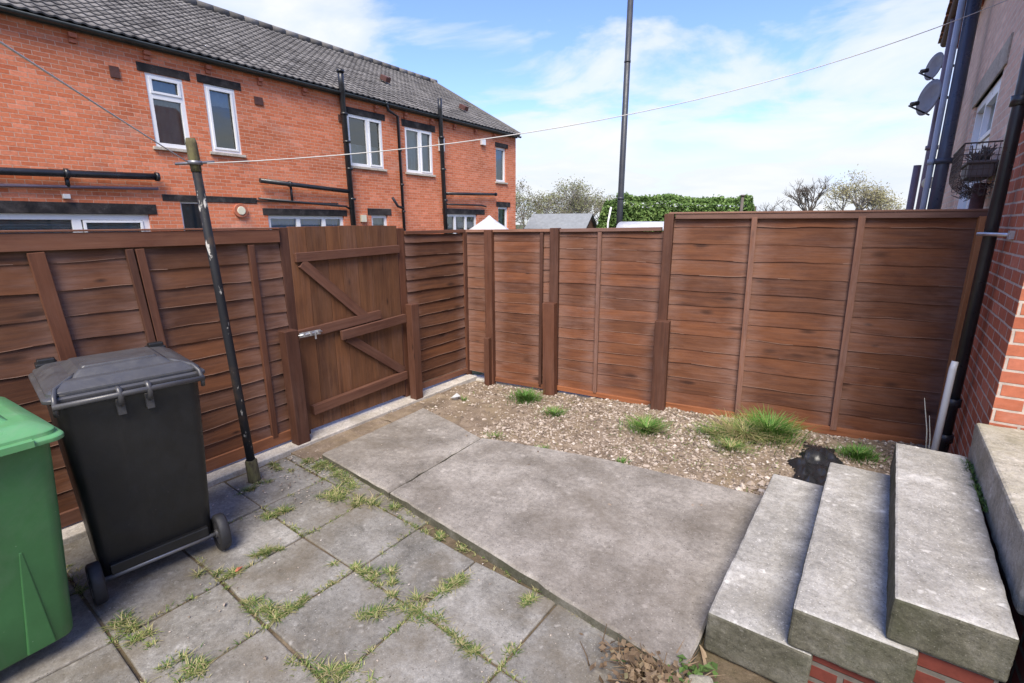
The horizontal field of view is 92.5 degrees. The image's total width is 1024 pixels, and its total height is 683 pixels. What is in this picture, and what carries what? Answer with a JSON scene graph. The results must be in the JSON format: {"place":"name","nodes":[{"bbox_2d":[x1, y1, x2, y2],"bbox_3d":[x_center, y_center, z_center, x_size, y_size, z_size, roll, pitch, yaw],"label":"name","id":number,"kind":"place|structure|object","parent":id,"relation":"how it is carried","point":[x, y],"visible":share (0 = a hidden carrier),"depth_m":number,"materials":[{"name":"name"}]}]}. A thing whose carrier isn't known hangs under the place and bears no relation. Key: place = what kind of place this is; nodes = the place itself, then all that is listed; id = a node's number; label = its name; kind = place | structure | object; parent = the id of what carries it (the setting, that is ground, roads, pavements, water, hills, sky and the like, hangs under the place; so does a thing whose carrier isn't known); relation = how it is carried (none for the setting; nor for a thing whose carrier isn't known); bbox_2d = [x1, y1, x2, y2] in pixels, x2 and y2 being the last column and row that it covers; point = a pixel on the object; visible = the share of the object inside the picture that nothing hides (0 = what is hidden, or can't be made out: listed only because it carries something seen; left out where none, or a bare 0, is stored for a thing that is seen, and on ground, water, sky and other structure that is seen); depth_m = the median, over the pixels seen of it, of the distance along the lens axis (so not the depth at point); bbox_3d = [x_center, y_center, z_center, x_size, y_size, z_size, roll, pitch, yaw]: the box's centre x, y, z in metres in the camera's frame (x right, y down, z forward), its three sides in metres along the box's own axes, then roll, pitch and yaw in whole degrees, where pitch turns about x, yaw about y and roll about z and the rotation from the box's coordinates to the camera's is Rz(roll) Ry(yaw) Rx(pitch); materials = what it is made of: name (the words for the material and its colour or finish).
{"place":"outdoors","nodes":[
{"label":"outdoors","id":0,"kind":"place"},
{"bbox_2d":[0,0,521,233],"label":"brick terrace","id":1,"kind":"structure","parent":0,"point":[218,84],"depth_m":11.23,"materials":[{"name":"red brick"}]},
{"bbox_2d":[0,200,156,232],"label":"window","id":2,"kind":"structure","parent":1,"relation":"in","point":[92,215],"depth_m":9.10,"materials":[{"name":"white glass"}]},
{"bbox_2d":[136,61,189,152],"bbox_3d":[-7.084,-4.756,10.095,0.265,1.600,0.940,9,16,34],"label":"window","id":3,"kind":"structure","parent":1,"relation":"in","point":[165,94],"depth_m":10.12,"materials":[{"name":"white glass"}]},
{"bbox_2d":[162,194,256,230],"bbox_3d":[-6.775,-2.656,11.133,0.260,1.230,1.980,9,16,34],"label":"window","id":4,"kind":"structure","parent":1,"relation":"in","point":[191,217],"depth_m":10.84,"materials":[{"name":"black glass"}]},
{"bbox_2d":[196,73,245,157],"bbox_3d":[-6.471,-4.982,10.942,0.265,1.600,0.920,9,16,34],"label":"window","id":5,"kind":"structure","parent":1,"relation":"in","point":[215,95],"depth_m":10.88,"materials":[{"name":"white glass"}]},
{"bbox_2d":[262,208,346,229],"bbox_3d":[-5.426,-2.862,13.026,0.305,1.260,2.420,9,16,34],"label":"window","id":6,"kind":"structure","parent":1,"relation":"in","point":[277,217],"depth_m":12.82,"materials":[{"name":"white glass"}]},
{"bbox_2d":[346,106,386,171],"bbox_3d":[-4.216,-5.763,14.065,0.265,1.590,1.420,9,16,34],"label":"window","id":7,"kind":"structure","parent":1,"relation":"in","point":[368,161],"depth_m":14.10,"materials":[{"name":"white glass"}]},
{"bbox_2d":[367,208,391,225],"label":"window","id":8,"kind":"structure","parent":1,"relation":"in","point":[378,216],"depth_m":14.88,"materials":[{"name":"white glass"}]},
{"bbox_2d":[401,119,435,176],"bbox_3d":[-3.015,-6.161,15.735,0.265,1.600,1.470,9,16,34],"label":"window","id":9,"kind":"structure","parent":1,"relation":"in","point":[417,163],"depth_m":15.75,"materials":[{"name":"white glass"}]},
{"bbox_2d":[442,208,484,233],"bbox_3d":[-1.804,-4.146,18.037,0.305,1.400,2.350,9,16,34],"label":"window","id":10,"kind":"structure","parent":1,"relation":"in","point":[457,219],"depth_m":17.99,"materials":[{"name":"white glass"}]},
{"bbox_2d":[495,142,507,183],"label":"window","id":11,"kind":"structure","parent":1,"relation":"in","point":[498,150],"depth_m":19.40,"materials":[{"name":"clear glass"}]},
{"bbox_2d":[496,202,509,227],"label":"window","id":12,"kind":"structure","parent":1,"relation":"in","point":[502,206],"depth_m":19.97,"materials":[{"name":"clear glass"}]},
{"bbox_2d":[0,455,775,682],"bbox_3d":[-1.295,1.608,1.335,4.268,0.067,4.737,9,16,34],"label":"patio paving","id":13,"kind":"structure","parent":0,"point":[411,652],"depth_m":2.40,"materials":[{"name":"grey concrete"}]},
{"bbox_2d":[0,397,72,670],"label":"wheelie bin","id":14,"kind":"object","parent":13,"relation":"on","point":[35,611],"visible":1,"depth_m":1.96,"materials":[{"name":"green plastic"}]},
{"bbox_2d":[28,341,231,605],"bbox_3d":[-2.075,0.645,2.701,0.705,1.176,0.651,12,18,41],"label":"wheelie bin","id":15,"kind":"object","parent":13,"relation":"on","point":[128,422],"visible":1,"depth_m":2.49,"materials":[{"name":"black plastic"}]},
{"bbox_2d":[98,606,163,649],"bbox_3d":[-1.779,1.346,2.272,0.417,0.032,0.213,9,16,34],"label":"weed tuft","id":16,"kind":"object","parent":13,"relation":"on","point":[137,634],"visible":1,"depth_m":2.29,"materials":[{"name":"green plant"}]},
{"bbox_2d":[151,643,215,681],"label":"weed tuft","id":17,"kind":"object","parent":13,"relation":"on","point":[198,667],"visible":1,"depth_m":2.10,"materials":[{"name":"green plant"}]},
{"bbox_2d":[185,563,244,580],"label":"weed tuft","id":18,"kind":"object","parent":13,"relation":"on","point":[230,572],"visible":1,"depth_m":2.66,"materials":[{"name":"green plant"}]},
{"bbox_2d":[175,138,260,483],"bbox_3d":[-1.975,-0.089,3.325,0.242,2.413,0.085,-6,15,-25],"label":"clothes pole","id":19,"kind":"object","parent":13,"relation":"on","point":[194,162],"visible":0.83,"depth_m":3.28,"materials":[{"name":"black metal"}]},
{"bbox_2d":[0,41,187,161],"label":"washing line","id":20,"kind":"object","parent":19,"relation":"attached to","point":[34,64],"visible":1,"depth_m":1.85,"materials":[{"name":"grey plastic"}]},
{"bbox_2d":[207,0,1006,163],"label":"washing line","id":21,"kind":"object","parent":19,"relation":"attached to","point":[595,120],"visible":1,"depth_m":3.51,"materials":[{"name":"plastic"}]},
{"bbox_2d":[232,479,272,497],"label":"weed tuft","id":22,"kind":"object","parent":13,"relation":"on","point":[249,488],"visible":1,"depth_m":3.51,"materials":[{"name":"green plant"}]},
{"bbox_2d":[244,541,286,558],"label":"weed tuft","id":23,"kind":"object","parent":13,"relation":"on","point":[263,552],"visible":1,"depth_m":2.83,"materials":[{"name":"green plant"}]},
{"bbox_2d":[238,591,302,629],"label":"weed tuft","id":24,"kind":"object","parent":13,"relation":"on","point":[276,617],"visible":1,"depth_m":2.40,"materials":[{"name":"green plant"}]},
{"bbox_2d":[256,501,295,521],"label":"weed tuft","id":25,"kind":"object","parent":13,"relation":"on","point":[280,510],"visible":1,"depth_m":3.21,"materials":[{"name":"green plant"}]},
{"bbox_2d":[266,460,298,474],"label":"weed tuft","id":26,"kind":"object","parent":13,"relation":"on","point":[275,464],"visible":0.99,"depth_m":3.81,"materials":[{"name":"green plant"}]},
{"bbox_2d":[287,588,312,613],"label":"weed tuft","id":27,"kind":"object","parent":13,"relation":"on","point":[304,597],"visible":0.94,"depth_m":2.46,"materials":[{"name":"green plant"}]},
{"bbox_2d":[300,457,351,480],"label":"weed tuft","id":28,"kind":"object","parent":13,"relation":"on","point":[319,466],"visible":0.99,"depth_m":3.81,"materials":[{"name":"green plant"}]},
{"bbox_2d":[278,650,383,682],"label":"weed tuft","id":29,"kind":"object","parent":13,"relation":"on","point":[339,666],"visible":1,"depth_m":2.08,"materials":[{"name":"green plant"}]},
{"bbox_2d":[317,459,363,490],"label":"weed tuft","id":30,"kind":"object","parent":13,"relation":"on","point":[350,482],"visible":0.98,"depth_m":3.61,"materials":[{"name":"green plant"}]},
{"bbox_2d":[66,461,642,682],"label":"joint moss","id":31,"kind":"object","parent":13,"relation":"on","point":[80,589],"visible":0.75,"depth_m":2.52,"materials":[{"name":"green plant"}]},
{"bbox_2d":[311,482,403,510],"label":"weed tuft","id":32,"kind":"object","parent":13,"relation":"on","point":[355,503],"visible":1,"depth_m":3.36,"materials":[{"name":"green plant"}]},
{"bbox_2d":[324,559,402,577],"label":"weed tuft","id":33,"kind":"object","parent":13,"relation":"on","point":[356,564],"visible":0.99,"depth_m":2.69,"materials":[{"name":"green plant"}]},
{"bbox_2d":[357,566,403,602],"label":"weed tuft","id":34,"kind":"object","parent":13,"relation":"on","point":[391,581],"visible":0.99,"depth_m":2.61,"materials":[{"name":"green plant"}]},
{"bbox_2d":[71,412,702,682],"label":"grit","id":35,"kind":"object","parent":13,"relation":"on","point":[264,657],"visible":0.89,"depth_m":3.44,"materials":[{"name":"gravel"}]},
{"bbox_2d":[351,586,435,624],"bbox_3d":[-0.590,1.307,2.425,0.401,0.035,0.179,-7,15,-26],"label":"weed tuft","id":36,"kind":"object","parent":13,"relation":"on","point":[375,614],"visible":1,"depth_m":2.40,"materials":[{"name":"green plant"}]},
{"bbox_2d":[396,597,450,625],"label":"weed tuft","id":37,"kind":"object","parent":13,"relation":"on","point":[418,610],"visible":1,"depth_m":2.39,"materials":[{"name":"green plant"}]},
{"bbox_2d":[408,611,480,660],"bbox_3d":[-0.311,1.349,2.283,0.452,0.021,0.157,9,16,34],"label":"weed tuft","id":38,"kind":"object","parent":13,"relation":"on","point":[450,633],"visible":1,"depth_m":2.27,"materials":[{"name":"green plant"}]},
{"bbox_2d":[432,530,467,552],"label":"weed tuft","id":39,"kind":"object","parent":13,"relation":"on","point":[439,536],"visible":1,"depth_m":2.95,"materials":[{"name":"green plant"}]},
{"bbox_2d":[427,566,474,600],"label":"weed tuft","id":40,"kind":"object","parent":13,"relation":"on","point":[455,582],"visible":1,"depth_m":2.57,"materials":[{"name":"green plant"}]},
{"bbox_2d":[454,634,489,658],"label":"weed tuft","id":41,"kind":"object","parent":13,"relation":"on","point":[476,648],"visible":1,"depth_m":2.19,"materials":[{"name":"green plant"}]},
{"bbox_2d":[517,589,544,607],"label":"weed tuft","id":42,"kind":"object","parent":13,"relation":"on","point":[528,599],"visible":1,"depth_m":2.47,"materials":[{"name":"green plant"}]},
{"bbox_2d":[579,624,718,682],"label":"dead plant","id":43,"kind":"object","parent":13,"relation":"on","point":[653,670],"visible":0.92,"depth_m":2.04,"materials":[{"name":"brown plant"}]},
{"bbox_2d":[668,654,717,682],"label":"leafy weed","id":44,"kind":"object","parent":13,"relation":"on","point":[702,668],"visible":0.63,"depth_m":2.03,"materials":[{"name":"green plant"}]},
{"bbox_2d":[688,674,713,682],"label":"loose stone","id":45,"kind":"object","parent":13,"relation":"on","point":[700,679],"visible":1,"depth_m":1.96,"materials":[{"name":"beige stone"}]},
{"bbox_2d":[322,408,479,497],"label":"concrete path","id":46,"kind":"structure","parent":0,"point":[376,467],"depth_m":3.99,"materials":[{"name":"grey concrete"}]},
{"bbox_2d":[425,225,522,381],"bbox_3d":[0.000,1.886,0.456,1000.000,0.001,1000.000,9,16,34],"label":"ground","id":47,"kind":"structure","parent":0,"point":[476,373],"depth_m":6.54,"materials":[{"name":"brown"}]},
{"bbox_2d":[61,374,590,544],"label":"kerb","id":48,"kind":"structure","parent":47,"relation":"on","point":[73,532],"depth_m":4.41,"materials":[{"name":"concrete"}]},
{"bbox_2d":[0,227,310,527],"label":"lap fence","id":49,"kind":"object","parent":48,"relation":"on","point":[74,293],"visible":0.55,"depth_m":3.30,"materials":[{"name":"brown wood"}]},
{"bbox_2d":[287,225,407,429],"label":"wooden gate","id":50,"kind":"structure","parent":49,"relation":"attached to","point":[351,318],"depth_m":4.49,"materials":[{"name":"brown wood"}]},
{"bbox_2d":[396,228,471,399],"bbox_3d":[-0.798,-0.318,5.465,0.233,1.850,1.085,9,16,34],"label":"lap fence","id":51,"kind":"object","parent":48,"relation":"on","point":[433,274],"visible":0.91,"depth_m":5.42,"materials":[{"name":"brown wood"}]},
{"bbox_2d":[291,401,436,462],"bbox_3d":[-1.306,0.814,4.591,0.360,0.050,1.500,9,16,34],"label":"path edging","id":52,"kind":"object","parent":47,"relation":"on","point":[346,436],"visible":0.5,"depth_m":4.32,"materials":[{"name":"stone"}]},
{"bbox_2d":[516,190,531,227],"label":"hawthorn bush","id":53,"kind":"object","parent":47,"relation":"on","point":[519,196],"visible":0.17,"depth_m":28.08,"materials":[{"name":"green plant"}]},
{"bbox_2d":[516,179,571,228],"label":"hawthorn bush","id":54,"kind":"object","parent":47,"relation":"on","point":[522,186],"visible":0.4,"depth_m":30.47,"materials":[{"name":"green plant"}]},
{"bbox_2d":[524,213,596,228],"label":"garden shed","id":55,"kind":"structure","parent":47,"relation":"on","point":[561,221],"depth_m":24.35,"materials":[{"name":"grey wood"}]},
{"bbox_2d":[517,173,604,216],"bbox_3d":[3.386,-8.200,31.378,6.220,5.141,5.649,-1,14,-3],"label":"hawthorn bush","id":56,"kind":"object","parent":47,"relation":"on","point":[571,188],"visible":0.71,"depth_m":30.64,"materials":[{"name":"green plant"}]},
{"bbox_2d":[466,227,662,404],"bbox_3d":[0.458,-0.260,5.303,2.220,1.912,0.185,7,15,25],"label":"lap fence","id":57,"kind":"object","parent":47,"relation":"on","point":[553,311],"visible":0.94,"depth_m":5.26,"materials":[{"name":"brown wood"}]},
{"bbox_2d":[532,185,614,221],"bbox_3d":[4.093,-8.152,32.614,6.624,4.449,7.186,-10,17,-36],"label":"blossom bush","id":58,"kind":"object","parent":47,"relation":"on","point":[559,201],"visible":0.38,"depth_m":31.60,"materials":[{"name":"green plant"}]},
{"bbox_2d":[564,195,635,224],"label":"hawthorn bush","id":59,"kind":"object","parent":47,"relation":"on","point":[592,205],"visible":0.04,"depth_m":34.38,"materials":[{"name":"green plant"}]},
{"bbox_2d":[616,0,633,225],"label":"tall pole","id":60,"kind":"object","parent":47,"relation":"on","point":[624,121],"visible":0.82,"depth_m":21.60,"materials":[{"name":"metal"}]},
{"bbox_2d":[596,192,756,231],"bbox_3d":[7.963,-5.626,24.211,7.622,3.549,2.334,4,14,17],"label":"hedge","id":61,"kind":"object","parent":47,"relation":"on","point":[656,212],"visible":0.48,"depth_m":23.52,"materials":[{"name":"green plant"}]},
{"bbox_2d":[740,195,744,210],"bbox_3d":[7.828,-3.574,16.947,0.129,2.880,0.129,3,14,12],"label":"timber post","id":62,"kind":"object","parent":47,"relation":"on","point":[742,202],"visible":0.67,"depth_m":16.64,"materials":[{"name":"grey wood"}]},
{"bbox_2d":[757,197,797,210],"bbox_3d":[16.207,-7.330,31.009,2.553,3.631,4.478,5,14,20],"label":"bare tree","id":63,"kind":"object","parent":47,"relation":"on","point":[773,208],"visible":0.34,"depth_m":29.87,"materials":[{"name":"brown plant"}]},
{"bbox_2d":[783,176,838,210],"bbox_3d":[18.373,-7.769,30.351,3.132,4.770,3.326,9,16,34],"label":"bare tree","id":64,"kind":"object","parent":47,"relation":"on","point":[806,192],"visible":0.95,"depth_m":29.82,"materials":[{"name":"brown plant"}]},
{"bbox_2d":[650,209,988,445],"bbox_3d":[2.475,-0.114,4.316,2.342,2.014,0.195,7,15,25],"label":"lap fence","id":65,"kind":"object","parent":47,"relation":"on","point":[846,323],"visible":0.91,"depth_m":4.26,"materials":[{"name":"brown wood"}]},
{"bbox_2d":[704,443,1018,682],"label":"stone steps","id":66,"kind":"structure","parent":47,"relation":"on","point":[846,574],"depth_m":2.06,"materials":[{"name":"concrete"}]},
{"bbox_2d":[958,457,988,512],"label":"crevice weed","id":67,"kind":"object","parent":66,"relation":"on","point":[982,500],"visible":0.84,"depth_m":2.46,"materials":[{"name":"green plant"}]},
{"bbox_2d":[819,164,905,209],"bbox_3d":[17.652,-6.344,24.382,4.571,4.802,4.544,9,16,34],"label":"willow tree","id":68,"kind":"object","parent":47,"relation":"on","point":[872,199],"visible":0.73,"depth_m":23.91,"materials":[{"name":"beige plant"}]},
{"bbox_2d":[906,0,1023,209],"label":"neighbour house","id":69,"kind":"structure","parent":47,"relation":"on","point":[988,44],"depth_m":5.93,"materials":[{"name":"paint"}]},
{"bbox_2d":[908,79,947,115],"bbox_3d":[6.332,-3.652,7.303,0.370,0.503,0.579,-10,17,-37],"label":"satellite dish","id":70,"kind":"object","parent":69,"relation":"attached to","point":[927,100],"visible":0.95,"depth_m":7.41,"materials":[{"name":"grey metal"}]},
{"bbox_2d":[918,52,954,80],"bbox_3d":[6.960,-4.470,7.925,0.307,0.414,0.540,-11,18,-39],"label":"satellite dish","id":71,"kind":"object","parent":69,"relation":"attached to","point":[933,67],"visible":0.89,"depth_m":8.02,"materials":[{"name":"grey metal"}]},
{"bbox_2d":[949,140,1003,201],"bbox_3d":[3.799,-1.375,4.027,0.281,0.415,0.926,9,16,34],"label":"wire basket","id":72,"kind":"object","parent":69,"relation":"attached to","point":[968,190],"visible":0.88,"depth_m":3.82,"materials":[{"name":"black metal"}]},
{"bbox_2d":[960,144,998,181],"bbox_3d":[3.789,-1.445,3.983,0.185,0.247,0.540,10,17,36],"label":"plant trough","id":73,"kind":"object","parent":72,"relation":"in","point":[981,165],"visible":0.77,"depth_m":3.83,"materials":[{"name":"black metal"}]},
{"bbox_2d":[957,32,1013,208],"bbox_3d":[4.874,-1.635,5.166,0.141,2.350,2.151,10,17,36],"label":"window","id":74,"kind":"structure","parent":69,"relation":"in","point":[986,108],"depth_m":4.96,"materials":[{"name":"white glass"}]},
{"bbox_2d":[931,51,1023,457],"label":"brick house","id":75,"kind":"structure","parent":47,"relation":"on","point":[984,383],"depth_m":3.10,"materials":[{"name":"red brick"}]},
{"bbox_2d":[967,423,1023,682],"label":"stone landing","id":76,"kind":"object","parent":47,"relation":"on","point":[996,455],"visible":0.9,"depth_m":2.13,"materials":[{"name":"concrete"}]},
{"bbox_2d":[390,438,761,678],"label":"concrete path","id":77,"kind":"structure","parent":0,"point":[648,554],"depth_m":2.96,"materials":[{"name":"grey concrete"}]},
{"bbox_2d":[199,0,956,224],"label":"sky","id":78,"kind":"structure","parent":0,"point":[531,65],"materials":[{"name":"blue"}]},
{"bbox_2d":[380,373,930,495],"bbox_3d":[1.193,0.792,4.545,4.600,0.111,2.500,9,16,34],"label":"gravel bed","id":79,"kind":"object","parent":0,"point":[460,407],"visible":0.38,"depth_m":4.38,"materials":[{"name":"beige gravel"}]},
{"bbox_2d":[451,393,459,399],"bbox_3d":[-0.592,0.593,5.233,0.106,0.081,0.063,-11,18,-39],"label":"loose stone","id":80,"kind":"object","parent":79,"relation":"on","point":[455,396],"visible":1,"depth_m":5.22,"materials":[{"name":"white stone"}]},
{"bbox_2d":[482,430,511,439],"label":"grass tuft","id":81,"kind":"object","parent":79,"relation":"on","point":[497,435],"visible":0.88,"depth_m":4.32,"materials":[{"name":"plant"}]},
{"bbox_2d":[503,387,544,405],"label":"grass tuft","id":82,"kind":"object","parent":79,"relation":"on","point":[525,396],"visible":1,"depth_m":5.26,"materials":[{"name":"green plant"}]},
{"bbox_2d":[535,405,574,418],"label":"grass tuft","id":83,"kind":"object","parent":79,"relation":"on","point":[556,411],"visible":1,"depth_m":4.87,"materials":[{"name":"green plant"}]},
{"bbox_2d":[613,455,633,464],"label":"grass tuft","id":84,"kind":"object","parent":79,"relation":"on","point":[623,460],"visible":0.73,"depth_m":3.88,"materials":[{"name":"green plant"}]},
{"bbox_2d":[607,412,683,442],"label":"grass tuft","id":85,"kind":"object","parent":79,"relation":"on","point":[647,424],"visible":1,"depth_m":4.44,"materials":[{"name":"green plant"}]},
{"bbox_2d":[461,385,849,480],"bbox_3d":[1.310,0.835,4.306,4.456,0.094,1.669,9,16,34],"label":"straw","id":86,"kind":"object","parent":79,"relation":"on","point":[664,451],"visible":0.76,"depth_m":4.08,"materials":[{"name":"plant"}]},
{"bbox_2d":[679,418,750,450],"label":"grass tuft","id":87,"kind":"object","parent":79,"relation":"on","point":[707,431],"visible":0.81,"depth_m":4.34,"materials":[{"name":"green plant"}]},
{"bbox_2d":[705,433,760,466],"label":"grass tuft","id":88,"kind":"object","parent":79,"relation":"on","point":[729,444],"visible":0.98,"depth_m":4.04,"materials":[{"name":"green plant"}]},
{"bbox_2d":[694,409,810,455],"bbox_3d":[2.026,0.789,4.232,0.971,0.141,0.986,-13,19,-43],"label":"dry grass clump","id":89,"kind":"object","parent":79,"relation":"on","point":[732,428],"visible":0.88,"depth_m":4.26,"materials":[{"name":"green plant"}]},
{"bbox_2d":[720,403,820,454],"bbox_3d":[2.194,0.728,4.319,0.832,0.230,0.928,-11,17,-37],"label":"grass tuft","id":90,"kind":"object","parent":79,"relation":"on","point":[775,428],"visible":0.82,"depth_m":4.25,"materials":[{"name":"green plant"}]},
{"bbox_2d":[787,441,843,485],"bbox_3d":[2.301,0.940,3.722,0.373,0.088,1.054,9,16,34],"label":"plastic sheet","id":91,"kind":"object","parent":79,"relation":"on","point":[811,465],"visible":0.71,"depth_m":3.77,"materials":[{"name":"black plastic"}]},
{"bbox_2d":[830,441,890,466],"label":"grass tuft","id":92,"kind":"object","parent":79,"relation":"on","point":[862,453],"visible":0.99,"depth_m":3.92,"materials":[{"name":"green plant"}]},
{"bbox_2d":[924,398,930,448],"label":"dry stalk","id":93,"kind":"object","parent":79,"relation":"on","point":[927,429],"visible":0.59,"depth_m":3.64,"materials":[{"name":"beige plant"}]},
{"label":"back lane","id":94,"kind":"structure","parent":0,"visible":0},
{"bbox_2d":[469,215,507,229],"bbox_3d":[-0.764,-3.159,16.679,2.009,2.200,2.090,9,16,34],"label":"white cover","id":95,"kind":"object","parent":94,"relation":"on","point":[489,222],"visible":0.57,"depth_m":16.16,"materials":[{"name":"fabric"}]},
{"bbox_2d":[607,207,611,227],"bbox_3d":[3.776,-3.962,19.243,0.172,2.556,0.072,3,14,12],"label":"white post","id":96,"kind":"object","parent":94,"relation":"on","point":[609,217],"visible":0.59,"depth_m":19.01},
{"bbox_2d":[616,222,663,230],"bbox_3d":[5.851,-4.066,20.836,2.500,2.010,2.000,6,15,24],"label":"white shelter","id":97,"kind":"object","parent":94,"relation":"on","point":[636,224],"visible":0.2,"depth_m":20.14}
]}

